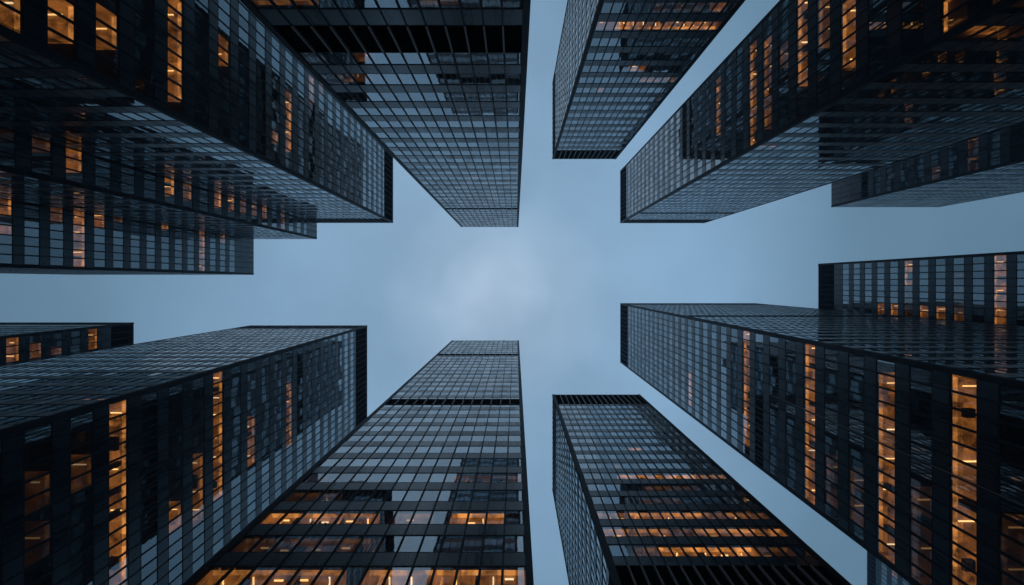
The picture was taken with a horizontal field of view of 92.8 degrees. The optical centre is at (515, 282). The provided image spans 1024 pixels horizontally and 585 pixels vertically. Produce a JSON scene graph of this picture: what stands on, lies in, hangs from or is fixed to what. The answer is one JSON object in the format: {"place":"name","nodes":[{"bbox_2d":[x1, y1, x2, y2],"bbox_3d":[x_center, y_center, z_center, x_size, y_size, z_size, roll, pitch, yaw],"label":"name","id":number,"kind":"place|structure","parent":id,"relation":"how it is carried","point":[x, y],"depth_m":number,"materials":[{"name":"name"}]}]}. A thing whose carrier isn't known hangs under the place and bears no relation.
{"place":"outdoors","nodes":[
{"label":"outdoors","id":0,"kind":"place"},
{"bbox_2d":[0,322,133,365],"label":"office tower","id":1,"kind":"structure","parent":0,"point":[24,341],"depth_m":95.52,"materials":[{"name":"metal"}]},
{"bbox_2d":[0,199,253,274],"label":"office tower","id":2,"kind":"structure","parent":0,"point":[37,239],"depth_m":87.40,"materials":[{"name":"glass"}]},
{"bbox_2d":[0,128,316,238],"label":"office tower","id":3,"kind":"structure","parent":0,"point":[37,171],"depth_m":70.90,"materials":[{"name":"glass"}]},
{"bbox_2d":[4,184,29,187],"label":"window","id":4,"kind":"structure","parent":3,"relation":"in","point":[4,184],"depth_m":59.21,"materials":[{"name":"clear glass"}]},
{"bbox_2d":[6,177,31,180],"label":"window","id":5,"kind":"structure","parent":3,"relation":"in","point":[21,179],"depth_m":55.27,"materials":[{"name":"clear glass"}]},
{"bbox_2d":[16,184,40,187],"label":"window","id":6,"kind":"structure","parent":3,"relation":"in","point":[16,184],"depth_m":58.93,"materials":[{"name":"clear glass"}]},
{"bbox_2d":[19,177,43,180],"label":"window","id":7,"kind":"structure","parent":3,"relation":"in","point":[29,178],"depth_m":54.94,"materials":[{"name":"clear glass"}]},
{"bbox_2d":[28,184,52,187],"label":"window","id":8,"kind":"structure","parent":3,"relation":"in","point":[28,184],"depth_m":58.94,"materials":[{"name":"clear glass"}]},
{"bbox_2d":[40,184,64,187],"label":"window","id":9,"kind":"structure","parent":3,"relation":"in","point":[50,185],"depth_m":58.95,"materials":[{"name":"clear glass"}]},
{"bbox_2d":[52,184,76,187],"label":"window","id":10,"kind":"structure","parent":3,"relation":"in","point":[61,185],"depth_m":58.92,"materials":[{"name":"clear glass"}]},
{"bbox_2d":[0,325,366,584],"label":"office tower","id":11,"kind":"structure","parent":0,"point":[181,460],"depth_m":57.03,"materials":[{"name":"metal"}]},
{"bbox_2d":[0,416,27,423],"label":"window","id":12,"kind":"structure","parent":11,"relation":"in","point":[9,419],"depth_m":40.11,"materials":[{"name":"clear glass"}]},
{"bbox_2d":[4,416,44,423],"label":"window","id":13,"kind":"structure","parent":11,"relation":"in","point":[30,416],"depth_m":40.33,"materials":[{"name":"black glass"}]},
{"bbox_2d":[24,440,51,464],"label":"window","id":14,"kind":"structure","parent":11,"relation":"in","point":[49,440],"depth_m":39.43,"materials":[{"name":"black glass"}]},
{"bbox_2d":[24,490,51,516],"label":"window","id":15,"kind":"structure","parent":11,"relation":"in","point":[49,490],"depth_m":39.78,"materials":[{"name":"black glass"}]},
{"bbox_2d":[24,423,51,446],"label":"window","id":16,"kind":"structure","parent":11,"relation":"in","point":[49,423],"depth_m":39.59,"materials":[{"name":"black glass"}]},
{"bbox_2d":[24,473,51,499],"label":"window","id":17,"kind":"structure","parent":11,"relation":"in","point":[50,473],"depth_m":39.67,"materials":[{"name":"brown glass"}]},
{"bbox_2d":[24,539,51,569],"bbox_3d":[-38.835,22.068,39.683,0.060,2.286,1.254,0,-90,0],"label":"window","id":18,"kind":"structure","parent":11,"relation":"in","point":[51,539],"depth_m":39.56,"materials":[{"name":"black glass"}]},
{"bbox_2d":[24,523,51,551],"bbox_3d":[-38.835,20.684,39.683,0.060,2.286,1.254,0,-90,0],"label":"window","id":19,"kind":"structure","parent":11,"relation":"in","point":[51,523],"depth_m":39.51,"materials":[{"name":"brown glass"}]},
{"bbox_2d":[24,456,51,481],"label":"window","id":20,"kind":"structure","parent":11,"relation":"in","point":[51,456],"depth_m":39.43,"materials":[{"name":"black glass"}]},
{"bbox_2d":[24,506,51,534],"bbox_3d":[-38.835,19.300,39.683,0.060,2.286,1.254,0,-90,0],"label":"window","id":21,"kind":"structure","parent":11,"relation":"in","point":[51,506],"depth_m":39.56,"materials":[{"name":"black glass"}]},
{"bbox_2d":[24,556,51,584],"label":"window","id":22,"kind":"structure","parent":11,"relation":"in","point":[51,556],"depth_m":39.76,"materials":[{"name":"black glass"}]},
{"bbox_2d":[72,410,92,430],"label":"window","id":23,"kind":"structure","parent":11,"relation":"in","point":[92,410],"depth_m":44.24,"materials":[{"name":"black glass"}]},
{"bbox_2d":[0,0,392,222],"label":"office tower","id":24,"kind":"structure","parent":0,"point":[236,99],"depth_m":54.21,"materials":[{"name":"glass"}]},
{"bbox_2d":[0,3,22,33],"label":"window","id":25,"kind":"structure","parent":24,"relation":"in","point":[0,3],"depth_m":31.82,"materials":[{"name":"orange glass"}]},
{"bbox_2d":[3,78,42,88],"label":"window","id":26,"kind":"structure","parent":24,"relation":"in","point":[3,78],"depth_m":39.45,"materials":[{"name":"black glass"}]},
{"bbox_2d":[2,54,47,67],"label":"window","id":27,"kind":"structure","parent":24,"relation":"in","point":[2,54],"depth_m":35.02,"materials":[{"name":"black glass"}]},
{"bbox_2d":[20,78,59,88],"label":"window","id":28,"kind":"structure","parent":24,"relation":"in","point":[20,78],"depth_m":39.49,"materials":[{"name":"black glass"}]},
{"bbox_2d":[22,54,66,67],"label":"window","id":29,"kind":"structure","parent":24,"relation":"in","point":[22,54],"depth_m":35.00,"materials":[{"name":"black glass"}]},
{"bbox_2d":[38,78,76,88],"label":"window","id":30,"kind":"structure","parent":24,"relation":"in","point":[38,78],"depth_m":39.56,"materials":[{"name":"black glass"}]},
{"bbox_2d":[47,8,75,40],"bbox_3d":[-32.635,-18.485,35.084,0.060,2.229,1.268,0,-90,0],"label":"window","id":31,"kind":"structure","parent":24,"relation":"in","point":[47,8],"depth_m":34.87,"materials":[{"name":"orange glass"}]},
{"bbox_2d":[47,28,75,60],"bbox_3d":[-32.635,-17.087,35.084,0.060,2.229,1.268,0,-90,0],"label":"window","id":32,"kind":"structure","parent":24,"relation":"in","point":[47,28],"depth_m":34.95,"materials":[{"name":"black glass"}]},
{"bbox_2d":[56,78,93,88],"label":"window","id":33,"kind":"structure","parent":24,"relation":"in","point":[56,78],"depth_m":39.64,"materials":[{"name":"black glass"}]},
{"bbox_2d":[74,78,110,88],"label":"window","id":34,"kind":"structure","parent":24,"relation":"in","point":[74,78],"depth_m":39.45,"materials":[{"name":"black glass"}]},
{"bbox_2d":[96,55,118,82],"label":"window","id":35,"kind":"structure","parent":24,"relation":"in","point":[96,55],"depth_m":39.36,"materials":[{"name":"black glass"}]},
{"bbox_2d":[96,1,118,30],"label":"window","id":36,"kind":"structure","parent":24,"relation":"in","point":[96,1],"depth_m":39.53,"materials":[{"name":"orange glass"}]},
{"bbox_2d":[96,19,118,47],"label":"window","id":37,"kind":"structure","parent":24,"relation":"in","point":[96,19],"depth_m":39.63,"materials":[{"name":"orange glass"}]},
{"bbox_2d":[96,37,118,64],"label":"window","id":38,"kind":"structure","parent":24,"relation":"in","point":[96,37],"depth_m":39.58,"materials":[{"name":"black glass"}]},
{"bbox_2d":[135,76,153,99],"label":"window","id":39,"kind":"structure","parent":24,"relation":"in","point":[135,76],"depth_m":43.34,"materials":[{"name":"black glass"}]},
{"bbox_2d":[183,340,533,584],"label":"office tower","id":40,"kind":"structure","parent":0,"point":[419,477],"depth_m":42.77,"materials":[{"name":"glass"}]},
{"bbox_2d":[193,566,231,584],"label":"window","id":41,"kind":"structure","parent":40,"relation":"in","point":[212,566],"depth_m":32.45,"materials":[{"name":"glass"}]},
{"bbox_2d":[217,566,254,584],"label":"window","id":42,"kind":"structure","parent":40,"relation":"in","point":[234,566],"depth_m":32.45,"materials":[{"name":"glass"}]},
{"bbox_2d":[228,535,262,551],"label":"window","id":43,"kind":"structure","parent":40,"relation":"in","point":[245,535],"depth_m":36.17,"materials":[{"name":"glass"}]},
{"bbox_2d":[241,566,276,584],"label":"window","id":44,"kind":"structure","parent":40,"relation":"in","point":[257,566],"depth_m":32.45,"materials":[{"name":"glass"}]},
{"bbox_2d":[249,535,282,551],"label":"window","id":45,"kind":"structure","parent":40,"relation":"in","point":[265,535],"depth_m":35.74,"materials":[{"name":"glass"}]},
{"bbox_2d":[264,566,299,584],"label":"window","id":46,"kind":"structure","parent":40,"relation":"in","point":[279,566],"depth_m":32.45,"materials":[{"name":"glass"}]},
{"bbox_2d":[271,535,302,551],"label":"window","id":47,"kind":"structure","parent":40,"relation":"in","point":[285,535],"depth_m":36.22,"materials":[{"name":"glass"}]},
{"bbox_2d":[288,566,321,584],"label":"window","id":48,"kind":"structure","parent":40,"relation":"in","point":[302,566],"depth_m":32.45,"materials":[{"name":"glass"}]},
{"bbox_2d":[292,535,322,551],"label":"window","id":49,"kind":"structure","parent":40,"relation":"in","point":[305,535],"depth_m":36.31,"materials":[{"name":"glass"}]},
{"bbox_2d":[312,566,344,584],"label":"window","id":50,"kind":"structure","parent":40,"relation":"in","point":[324,566],"depth_m":32.45,"materials":[{"name":"glass"}]},
{"bbox_2d":[336,566,366,584],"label":"window","id":51,"kind":"structure","parent":40,"relation":"in","point":[347,566],"depth_m":32.45,"materials":[{"name":"glass"}]},
{"bbox_2d":[360,566,389,584],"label":"window","id":52,"kind":"structure","parent":40,"relation":"in","point":[369,566],"depth_m":32.45,"materials":[{"name":"glass"}]},
{"bbox_2d":[384,566,411,584],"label":"window","id":53,"kind":"structure","parent":40,"relation":"in","point":[391,566],"depth_m":32.45,"materials":[{"name":"black glass"}]},
{"bbox_2d":[407,566,434,584],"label":"window","id":54,"kind":"structure","parent":40,"relation":"in","point":[414,566],"depth_m":32.45,"materials":[{"name":"black glass"}]},
{"bbox_2d":[431,566,456,584],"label":"window","id":55,"kind":"structure","parent":40,"relation":"in","point":[436,566],"depth_m":32.45,"materials":[{"name":"black glass"}]},
{"bbox_2d":[396,342,518,394],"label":"window","id":56,"kind":"structure","parent":40,"relation":"in","point":[438,388],"depth_m":111.37,"materials":[{"name":"grey glass"}]},
{"bbox_2d":[455,566,479,584],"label":"window","id":57,"kind":"structure","parent":40,"relation":"in","point":[459,566],"depth_m":32.45,"materials":[{"name":"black glass"}]},
{"bbox_2d":[479,566,501,584],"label":"window","id":58,"kind":"structure","parent":40,"relation":"in","point":[481,566],"depth_m":32.45,"materials":[{"name":"black glass"}]},
{"bbox_2d":[503,566,524,584],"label":"window","id":59,"kind":"structure","parent":40,"relation":"in","point":[504,566],"depth_m":32.45,"materials":[{"name":"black glass"}]},
{"bbox_2d":[504,535,523,551],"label":"window","id":60,"kind":"structure","parent":40,"relation":"in","point":[505,535],"depth_m":35.81,"materials":[{"name":"black glass"}]},
{"bbox_2d":[240,0,530,226],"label":"office tower","id":61,"kind":"structure","parent":0,"point":[429,96],"depth_m":43.23,"materials":[{"name":"glass"}]},
{"bbox_2d":[421,172,517,225],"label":"window","id":62,"kind":"structure","parent":61,"relation":"in","point":[447,173],"depth_m":105.44,"materials":[{"name":"grey glass"}]},
{"bbox_2d":[0,0,1023,584],"label":"sky","id":63,"kind":"structure","parent":0,"point":[555,283],"materials":[{"name":"blue"}]},
{"bbox_2d":[552,0,744,158],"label":"office tower","id":64,"kind":"structure","parent":0,"point":[622,67],"depth_m":73.74,"materials":[{"name":"glass"}]},
{"bbox_2d":[555,0,734,145],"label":"window","id":65,"kind":"structure","parent":64,"relation":"in","point":[587,8],"depth_m":89.29,"materials":[{"name":"grey glass"}]},
{"bbox_2d":[552,394,851,584],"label":"office tower","id":66,"kind":"structure","parent":0,"point":[645,491],"depth_m":49.70,"materials":[{"name":"glass"}]},
{"bbox_2d":[602,553,605,571],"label":"window","id":67,"kind":"structure","parent":66,"relation":"in","point":[603,560],"depth_m":40.07,"materials":[{"name":"blue glass"}]},
{"bbox_2d":[602,564,605,583],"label":"window","id":68,"kind":"structure","parent":66,"relation":"in","point":[603,571],"depth_m":40.07,"materials":[{"name":"blue glass"}]},
{"bbox_2d":[556,410,806,584],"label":"window","id":69,"kind":"structure","parent":66,"relation":"in","point":[592,525],"depth_m":62.55,"materials":[{"name":"grey glass"}]},
{"bbox_2d":[620,303,1023,584],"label":"office tower","id":70,"kind":"structure","parent":0,"point":[895,443],"depth_m":51.26,"materials":[{"name":"glass"}]},
{"bbox_2d":[910,366,930,384],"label":"window","id":71,"kind":"structure","parent":70,"relation":"in","point":[910,366],"depth_m":42.44,"materials":[{"name":"black glass"}]},
{"bbox_2d":[950,375,976,395],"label":"window","id":72,"kind":"structure","parent":70,"relation":"in","point":[950,375],"depth_m":37.82,"materials":[{"name":"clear glass"}]},
{"bbox_2d":[950,408,976,431],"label":"window","id":73,"kind":"structure","parent":70,"relation":"in","point":[950,408],"depth_m":37.90,"materials":[{"name":"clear glass"}]},
{"bbox_2d":[950,442,976,466],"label":"window","id":74,"kind":"structure","parent":70,"relation":"in","point":[950,442],"depth_m":38.04,"materials":[{"name":"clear glass"}]},
{"bbox_2d":[950,459,976,483],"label":"window","id":75,"kind":"structure","parent":70,"relation":"in","point":[950,459],"depth_m":37.97,"materials":[{"name":"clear glass"}]},
{"bbox_2d":[950,392,976,413],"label":"window","id":76,"kind":"structure","parent":70,"relation":"in","point":[950,392],"depth_m":37.90,"materials":[{"name":"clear glass"}]},
{"bbox_2d":[950,425,976,449],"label":"window","id":77,"kind":"structure","parent":70,"relation":"in","point":[950,425],"depth_m":37.96,"materials":[{"name":"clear glass"}]},
{"bbox_2d":[950,475,976,502],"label":"window","id":78,"kind":"structure","parent":70,"relation":"in","point":[950,475],"depth_m":37.99,"materials":[{"name":"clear glass"}]},
{"bbox_2d":[950,492,976,519],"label":"window","id":79,"kind":"structure","parent":70,"relation":"in","point":[950,492],"depth_m":37.98,"materials":[{"name":"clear glass"}]},
{"bbox_2d":[950,509,976,537],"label":"window","id":80,"kind":"structure","parent":70,"relation":"in","point":[950,509],"depth_m":38.15,"materials":[{"name":"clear glass"}]},
{"bbox_2d":[950,526,976,555],"bbox_3d":[34.935,20.078,38.024,0.060,2.269,1.211,0,-90,0],"label":"window","id":81,"kind":"structure","parent":70,"relation":"in","point":[950,526],"depth_m":38.01,"materials":[{"name":"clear glass"}]},
{"bbox_2d":[950,542,976,573],"bbox_3d":[34.935,21.418,38.024,0.060,2.269,1.211,0,-90,0],"label":"window","id":82,"kind":"structure","parent":70,"relation":"in","point":[950,542],"depth_m":38.03,"materials":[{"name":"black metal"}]},
{"bbox_2d":[950,559,976,584],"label":"window","id":83,"kind":"structure","parent":70,"relation":"in","point":[950,559],"depth_m":38.47,"materials":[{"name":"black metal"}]},
{"bbox_2d":[999,404,1022,426],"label":"window","id":84,"kind":"structure","parent":70,"relation":"in","point":[999,404],"depth_m":35.15,"materials":[{"name":"black glass"}]},
{"bbox_2d":[999,478,1022,504],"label":"window","id":85,"kind":"structure","parent":70,"relation":"in","point":[999,478],"depth_m":35.15,"materials":[{"name":"black glass"}]},
{"bbox_2d":[999,385,1023,407],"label":"window","id":86,"kind":"structure","parent":70,"relation":"in","point":[999,385],"depth_m":35.15,"materials":[{"name":"black glass"}]},
{"bbox_2d":[999,423,1023,446],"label":"window","id":87,"kind":"structure","parent":70,"relation":"in","point":[999,423],"depth_m":35.15,"materials":[{"name":"black glass"}]},
{"bbox_2d":[999,516,1023,544],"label":"window","id":88,"kind":"structure","parent":70,"relation":"in","point":[999,516],"depth_m":35.15,"materials":[{"name":"black glass"}]},
{"bbox_2d":[999,553,1023,583],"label":"window","id":89,"kind":"structure","parent":70,"relation":"in","point":[999,553],"depth_m":35.15,"materials":[{"name":"black glass"}]},
{"bbox_2d":[999,441,1023,466],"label":"window","id":90,"kind":"structure","parent":70,"relation":"in","point":[999,441],"depth_m":35.15,"materials":[{"name":"black glass"}]},
{"bbox_2d":[999,460,1023,485],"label":"window","id":91,"kind":"structure","parent":70,"relation":"in","point":[999,460],"depth_m":35.15,"materials":[{"name":"black glass"}]},
{"bbox_2d":[999,497,1023,524],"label":"window","id":92,"kind":"structure","parent":70,"relation":"in","point":[999,497],"depth_m":35.15,"materials":[{"name":"black glass"}]},
{"bbox_2d":[999,534,1023,563],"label":"window","id":93,"kind":"structure","parent":70,"relation":"in","point":[999,534],"depth_m":35.15,"materials":[{"name":"black glass"}]},
{"bbox_2d":[620,0,1023,222],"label":"office tower","id":94,"kind":"structure","parent":0,"point":[786,98],"depth_m":61.06,"materials":[{"name":"glass"}]},
{"bbox_2d":[868,38,886,61],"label":"window","id":95,"kind":"structure","parent":94,"relation":"in","point":[886,38],"depth_m":45.89,"materials":[{"name":"black glass"}]},
{"bbox_2d":[868,53,886,76],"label":"window","id":96,"kind":"structure","parent":94,"relation":"in","point":[885,53],"depth_m":45.77,"materials":[{"name":"black glass"}]},
{"bbox_2d":[868,9,886,34],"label":"window","id":97,"kind":"structure","parent":94,"relation":"in","point":[886,9],"depth_m":45.86,"materials":[{"name":"black glass"}]},
{"bbox_2d":[868,24,886,47],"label":"window","id":98,"kind":"structure","parent":94,"relation":"in","point":[885,24],"depth_m":45.47,"materials":[{"name":"black glass"}]},
{"bbox_2d":[901,15,921,41],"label":"window","id":99,"kind":"structure","parent":94,"relation":"in","point":[921,15],"depth_m":42.57,"materials":[{"name":"black glass"}]},
{"bbox_2d":[901,31,921,56],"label":"window","id":100,"kind":"structure","parent":94,"relation":"in","point":[921,31],"depth_m":42.26,"materials":[{"name":"black glass"}]},
{"bbox_2d":[941,3,967,33],"bbox_3d":[34.035,-20.456,37.799,0.060,2.289,1.205,0,-90,0],"label":"window","id":101,"kind":"structure","parent":94,"relation":"in","point":[966,3],"depth_m":37.68,"materials":[{"name":"orange glass"}]},
{"bbox_2d":[948,26,989,40],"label":"window","id":102,"kind":"structure","parent":94,"relation":"in","point":[973,26],"depth_m":38.21,"materials":[{"name":"brown glass"}]},
{"bbox_2d":[966,26,1008,40],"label":"window","id":103,"kind":"structure","parent":94,"relation":"in","point":[992,26],"depth_m":38.30,"materials":[{"name":"brown glass"}]},
{"bbox_2d":[984,27,1023,40],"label":"window","id":104,"kind":"structure","parent":94,"relation":"in","point":[1023,27],"depth_m":38.35,"materials":[{"name":"black glass"}]},
{"bbox_2d":[998,0,1023,12],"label":"window","id":105,"kind":"structure","parent":94,"relation":"in","point":[1020,0],"depth_m":34.78,"materials":[{"name":"black glass"}]},
{"bbox_2d":[867,551,910,584],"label":"office tower","id":106,"kind":"structure","parent":0,"point":[879,572],"depth_m":146.93,"materials":[{"name":"glass"}]},
{"bbox_2d":[818,251,1023,325],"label":"office tower","id":107,"kind":"structure","parent":0,"point":[985,288],"depth_m":100.27,"materials":[{"name":"glass"}]},
{"bbox_2d":[831,123,1023,206],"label":"office tower","id":108,"kind":"structure","parent":0,"point":[989,165],"depth_m":103.56,"materials":[{"name":"metal"}]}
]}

